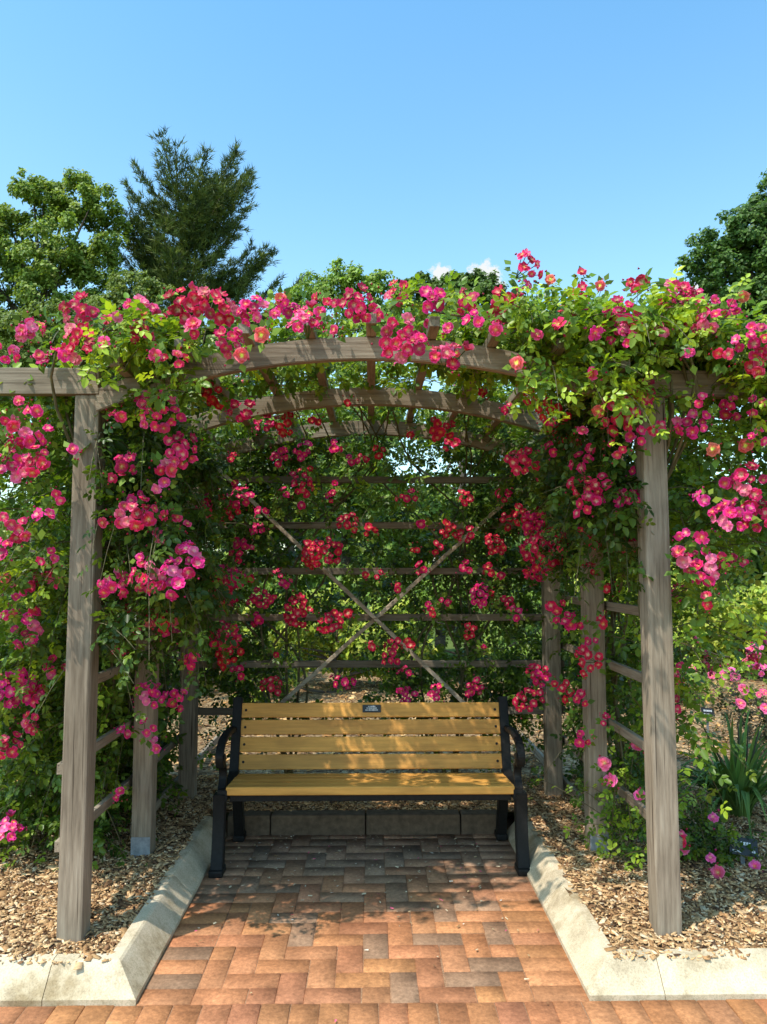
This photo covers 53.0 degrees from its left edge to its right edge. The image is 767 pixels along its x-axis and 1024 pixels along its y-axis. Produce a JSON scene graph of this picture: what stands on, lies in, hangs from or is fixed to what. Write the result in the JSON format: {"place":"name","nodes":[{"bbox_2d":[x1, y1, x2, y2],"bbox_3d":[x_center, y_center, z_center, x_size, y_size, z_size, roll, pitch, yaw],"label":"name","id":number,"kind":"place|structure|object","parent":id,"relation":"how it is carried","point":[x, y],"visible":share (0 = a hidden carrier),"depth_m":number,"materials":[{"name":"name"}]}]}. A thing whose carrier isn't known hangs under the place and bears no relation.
{"place":"outdoors","nodes":[
{"label":"outdoors","id":0,"kind":"place"},
{"bbox_2d":[0,819,766,1023],"bbox_3d":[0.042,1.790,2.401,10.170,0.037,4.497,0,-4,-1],"label":"brick paving","id":1,"kind":"structure","parent":0,"point":[405,960],"depth_m":3.21,"materials":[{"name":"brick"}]},
{"bbox_2d":[0,954,56,1006],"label":"concrete kerb","id":2,"kind":"structure","parent":1,"relation":"on","point":[23,984],"depth_m":2.86,"materials":[{"name":"beige concrete"}]},
{"bbox_2d":[42,874,192,1006],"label":"concrete kerb","id":3,"kind":"structure","parent":1,"relation":"on","point":[122,977],"depth_m":2.93,"materials":[{"name":"grey concrete"}]},
{"bbox_2d":[165,816,225,896],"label":"concrete kerb","id":4,"kind":"structure","parent":1,"relation":"on","point":[189,869],"depth_m":4.02,"materials":[{"name":"grey concrete"}]},
{"bbox_2d":[227,810,271,835],"bbox_3d":[-0.807,1.904,4.644,0.254,0.170,0.110,0,-4,-1],"label":"kerb stone","id":5,"kind":"object","parent":1,"relation":"on","point":[258,823],"visible":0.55,"depth_m":4.59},
{"bbox_2d":[271,810,364,835],"bbox_3d":[-0.393,1.905,4.651,0.564,0.170,0.110,0,-4,-1],"label":"kerb stone","id":6,"kind":"object","parent":1,"relation":"on","point":[318,822],"visible":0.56,"depth_m":4.60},
{"bbox_2d":[195,835,537,1021],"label":"fallen litter","id":7,"kind":"object","parent":1,"relation":"on","point":[375,871],"visible":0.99,"depth_m":4.08,"materials":[{"name":"plant"}]},
{"bbox_2d":[208,696,529,877],"bbox_3d":[-0.071,1.497,4.303,1.674,0.840,0.622,0,-4,-1],"label":"park bench","id":8,"kind":"object","parent":1,"relation":"on","point":[504,786],"visible":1,"depth_m":4.45,"materials":[{"name":"wood slats"},{"name":"black iron"}]},
{"bbox_2d":[366,810,459,834],"bbox_3d":[0.177,1.906,4.660,0.564,0.170,0.110,0,-4,-1],"label":"kerb stone","id":9,"kind":"object","parent":1,"relation":"on","point":[406,822],"visible":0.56,"depth_m":4.61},
{"bbox_2d":[459,809,496,834],"bbox_3d":[0.597,1.906,4.667,0.264,0.170,0.110,0,-4,-1],"label":"kerb stone","id":10,"kind":"object","parent":1,"relation":"on","point":[478,821],"visible":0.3,"depth_m":4.62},
{"bbox_2d":[507,818,570,906],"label":"concrete kerb","id":11,"kind":"structure","parent":1,"relation":"on","point":[546,878],"depth_m":3.90,"materials":[{"name":"grey concrete"}]},
{"bbox_2d":[543,883,664,1001],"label":"concrete kerb","id":12,"kind":"structure","parent":1,"relation":"on","point":[602,974],"depth_m":2.97,"materials":[{"name":"grey concrete"}]},
{"bbox_2d":[656,948,766,1000],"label":"concrete kerb","id":13,"kind":"structure","parent":1,"relation":"on","point":[727,975],"depth_m":2.90,"materials":[{"name":"beige concrete"}]},
{"bbox_2d":[0,670,766,969],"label":"mulch bed","id":14,"kind":"object","parent":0,"point":[324,678],"visible":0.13,"depth_m":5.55,"materials":[{"name":"brown wood"}]},
{"bbox_2d":[0,313,744,943],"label":"wooden pergola","id":15,"kind":"object","parent":14,"relation":"on","point":[84,745],"visible":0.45,"depth_m":3.25,"materials":[{"name":"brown wood"}]},
{"bbox_2d":[0,376,336,831],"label":"climbing rose","id":16,"kind":"object","parent":15,"relation":"attached to","point":[164,763],"visible":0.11,"depth_m":5.07,"materials":[{"name":"green plant"}]},
{"bbox_2d":[0,281,377,766],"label":"climbing rose","id":17,"kind":"object","parent":15,"relation":"attached to","point":[140,343],"visible":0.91,"depth_m":3.14,"materials":[{"name":"pink plant"}]},
{"bbox_2d":[0,328,394,870],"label":"climbing rose","id":18,"kind":"object","parent":15,"relation":"attached to","point":[29,767],"visible":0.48,"depth_m":3.90,"materials":[{"name":"green plant"}]},
{"bbox_2d":[198,366,422,773],"bbox_3d":[-0.520,0.462,4.969,1.498,2.893,1.598,0,-4,-1],"label":"climbing rose","id":19,"kind":"object","parent":15,"relation":"attached to","point":[303,455],"visible":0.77,"depth_m":5.16,"materials":[{"name":"green plant"}]},
{"bbox_2d":[340,362,539,772],"bbox_3d":[0.400,0.489,5.000,1.437,2.843,1.708,0,-4,-1],"label":"climbing rose","id":20,"kind":"object","parent":15,"relation":"attached to","point":[467,504],"visible":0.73,"depth_m":5.23,"materials":[{"name":"green plant"}]},
{"bbox_2d":[330,324,766,832],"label":"climbing rose","id":21,"kind":"object","parent":15,"relation":"attached to","point":[615,684],"visible":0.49,"depth_m":4.11,"materials":[{"name":"green plant"}]},
{"bbox_2d":[355,248,766,856],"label":"climbing rose","id":22,"kind":"object","parent":15,"relation":"attached to","point":[673,326],"visible":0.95,"depth_m":3.12,"materials":[{"name":"green plant"}]},
{"bbox_2d":[424,383,729,820],"bbox_3d":[1.161,0.574,5.086,2.125,3.066,1.625,0,-4,-1],"label":"climbing rose","id":23,"kind":"object","parent":15,"relation":"attached to","point":[572,720],"visible":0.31,"depth_m":5.11,"materials":[{"name":"green plant"}]},
{"bbox_2d":[536,696,737,870],"bbox_3d":[1.269,1.415,3.956,0.961,0.965,1.132,0,-4,-1],"label":"rose bush","id":24,"kind":"object","parent":14,"relation":"on","point":[609,779],"visible":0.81,"depth_m":3.86,"materials":[{"name":"green plant"}]},
{"bbox_2d":[626,619,760,706],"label":"rose bush","id":25,"kind":"object","parent":14,"relation":"on","point":[721,672],"visible":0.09,"depth_m":8.15,"materials":[{"name":"green plant"}]},
{"bbox_2d":[701,708,714,732],"bbox_3d":[2.886,1.881,6.832,0.125,0.278,0.038,0,-4,-4],"label":"plant label","id":26,"kind":"object","parent":14,"relation":"on","point":[706,710],"visible":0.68,"depth_m":6.84,"materials":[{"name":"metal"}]},
{"bbox_2d":[676,710,766,838],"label":"daylily clump","id":27,"kind":"object","parent":14,"relation":"on","point":[742,801],"visible":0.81,"depth_m":4.58,"materials":[{"name":"green leaf"}]},
{"bbox_2d":[676,642,766,759],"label":"rose bush","id":28,"kind":"object","parent":14,"relation":"on","point":[758,701],"visible":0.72,"depth_m":6.03,"materials":[{"name":"green plant"}]},
{"bbox_2d":[679,796,766,878],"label":"rose bush","id":29,"kind":"object","parent":14,"relation":"on","point":[716,837],"visible":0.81,"depth_m":3.86,"materials":[{"name":"green plant"}]},
{"bbox_2d":[729,837,758,863],"bbox_3d":[1.812,1.735,3.867,0.140,0.188,0.043,-1,-4,11],"label":"plant label","id":30,"kind":"object","parent":14,"relation":"on","point":[746,852],"visible":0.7,"depth_m":3.87,"materials":[{"name":"metal"}]},
{"bbox_2d":[0,0,766,565],"label":"sky","id":31,"kind":"structure","parent":0,"point":[406,138],"materials":[{"name":"blue"}]},
{"bbox_2d":[47,590,727,819],"bbox_3d":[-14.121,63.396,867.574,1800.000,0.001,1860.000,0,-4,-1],"label":"ground","id":32,"kind":"structure","parent":0,"point":[449,647],"depth_m":14.91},
{"bbox_2d":[0,498,32,583],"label":"deciduous tree","id":33,"kind":"object","parent":32,"relation":"on","point":[11,550],"visible":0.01,"depth_m":25.01,"materials":[{"name":"green plant"}]},
{"bbox_2d":[0,547,112,649],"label":"shrub","id":34,"kind":"object","parent":32,"relation":"on","point":[22,570],"visible":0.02,"depth_m":8.62,"materials":[{"name":"green plant"}]},
{"bbox_2d":[0,166,133,616],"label":"deciduous tree","id":35,"kind":"object","parent":32,"relation":"on","point":[75,260],"visible":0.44,"depth_m":19.98,"materials":[{"name":"green plant"}]},
{"bbox_2d":[0,267,206,602],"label":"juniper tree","id":36,"kind":"object","parent":32,"relation":"on","point":[116,287],"visible":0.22,"depth_m":16.98,"materials":[{"name":"green plant"}]},
{"bbox_2d":[113,564,284,686],"bbox_3d":[-2.474,1.498,9.402,2.820,1.759,2.541,0,-4,-1],"label":"shrub","id":37,"kind":"object","parent":32,"relation":"on","point":[268,586],"visible":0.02,"depth_m":9.63,"materials":[{"name":"green plant"}]},
{"bbox_2d":[116,126,308,441],"bbox_3d":[-5.272,-3.677,22.218,7.119,13.700,6.147,0,-4,-1],"label":"pine tree","id":38,"kind":"object","parent":32,"relation":"on","point":[195,220],"visible":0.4,"depth_m":21.62,"materials":[{"name":"green plant"}]},
{"bbox_2d":[208,517,340,597],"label":"deciduous tree","id":39,"kind":"object","parent":32,"relation":"on","point":[300,539],"depth_m":25.77,"materials":[{"name":"green plant"}]},
{"bbox_2d":[215,384,409,669],"bbox_3d":[-1.559,0.237,12.463,3.994,4.704,2.709,0,-4,-1],"label":"deciduous tree","id":40,"kind":"object","parent":32,"relation":"on","point":[315,578],"visible":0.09,"depth_m":11.95,"materials":[{"name":"green plant"}]},
{"bbox_2d":[230,582,437,701],"bbox_3d":[-0.529,1.586,9.081,2.501,1.531,2.013,0,-4,-1],"label":"shrub","id":41,"kind":"object","parent":32,"relation":"on","point":[332,646],"visible":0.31,"depth_m":9.09,"materials":[{"name":"green plant"}]},
{"bbox_2d":[281,255,428,631],"bbox_3d":[-0.487,-0.905,12.994,2.599,7.058,1.526,0,-4,-1],"label":"deciduous tree","id":42,"kind":"object","parent":32,"relation":"on","point":[342,281],"visible":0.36,"depth_m":13.09,"materials":[{"name":"green plant"}]},
{"bbox_2d":[295,483,418,610],"bbox_3d":[-0.333,1.097,24.915,5.030,4.783,4.211,0,-4,-1],"label":"deciduous tree","id":43,"kind":"object","parent":32,"relation":"on","point":[363,555],"visible":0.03,"depth_m":23.95,"materials":[{"name":"green plant"}]},
{"bbox_2d":[331,407,533,659],"bbox_3d":[1.052,0.250,12.643,4.061,4.714,2.495,0,-4,-1],"label":"deciduous tree","id":44,"kind":"object","parent":32,"relation":"on","point":[405,544],"visible":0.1,"depth_m":12.27,"materials":[{"name":"green plant"}]},
{"bbox_2d":[388,268,532,632],"bbox_3d":[2.013,-1.421,18.310,4.006,8.834,2.446,0,-4,-1],"label":"deciduous tree","id":45,"kind":"object","parent":32,"relation":"on","point":[488,285],"visible":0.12,"depth_m":18.23,"materials":[{"name":"green plant"}]},
{"bbox_2d":[367,578,564,677],"bbox_3d":[1.125,1.623,9.981,2.716,1.587,2.113,0,-4,-1],"label":"shrub","id":46,"kind":"object","parent":32,"relation":"on","point":[501,637],"visible":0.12,"depth_m":9.66,"materials":[{"name":"green plant"}]},
{"bbox_2d":[405,470,535,561],"bbox_3d":[2.977,1.088,26.018,5.528,5.206,4.302,0,-4,-1],"label":"deciduous tree","id":47,"kind":"object","parent":32,"relation":"on","point":[430,473],"depth_m":25.07,"materials":[{"name":"green plant"}]},
{"bbox_2d":[513,498,671,610],"bbox_3d":[6.596,0.992,25.084,5.775,4.995,4.254,0,-4,-1],"label":"deciduous tree","id":48,"kind":"object","parent":32,"relation":"on","point":[620,561],"visible":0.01,"depth_m":24.13,"materials":[{"name":"green plant"}]},
{"bbox_2d":[497,532,740,669],"bbox_3d":[3.570,1.458,12.397,4.179,2.620,3.205,0,-4,-1],"label":"shrub","id":49,"kind":"object","parent":32,"relation":"on","point":[517,545],"visible":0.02,"depth_m":11.83,"materials":[{"name":"green plant"}]},
{"bbox_2d":[570,562,734,678],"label":"shrub","id":50,"kind":"object","parent":32,"relation":"on","point":[723,648],"visible":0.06,"depth_m":10.35,"materials":[{"name":"green plant"}]},
{"bbox_2d":[637,577,766,678],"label":"shrub","id":51,"kind":"object","parent":32,"relation":"on","point":[760,593],"visible":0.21,"depth_m":10.06,"materials":[{"name":"green plant"}]},
{"bbox_2d":[670,489,754,605],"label":"deciduous tree","id":52,"kind":"object","parent":32,"relation":"on","point":[736,581],"visible":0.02,"depth_m":24.89,"materials":[{"name":"green plant"}]},
{"bbox_2d":[675,168,766,402],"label":"deciduous tree","id":53,"kind":"object","parent":32,"relation":"on","point":[737,252],"visible":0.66,"depth_m":17.33,"materials":[{"name":"green plant"}]},
{"bbox_2d":[727,482,766,605],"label":"deciduous tree","id":54,"kind":"object","parent":32,"relation":"on","point":[759,567],"visible":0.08,"depth_m":26.27,"materials":[{"name":"green plant"}]}
]}

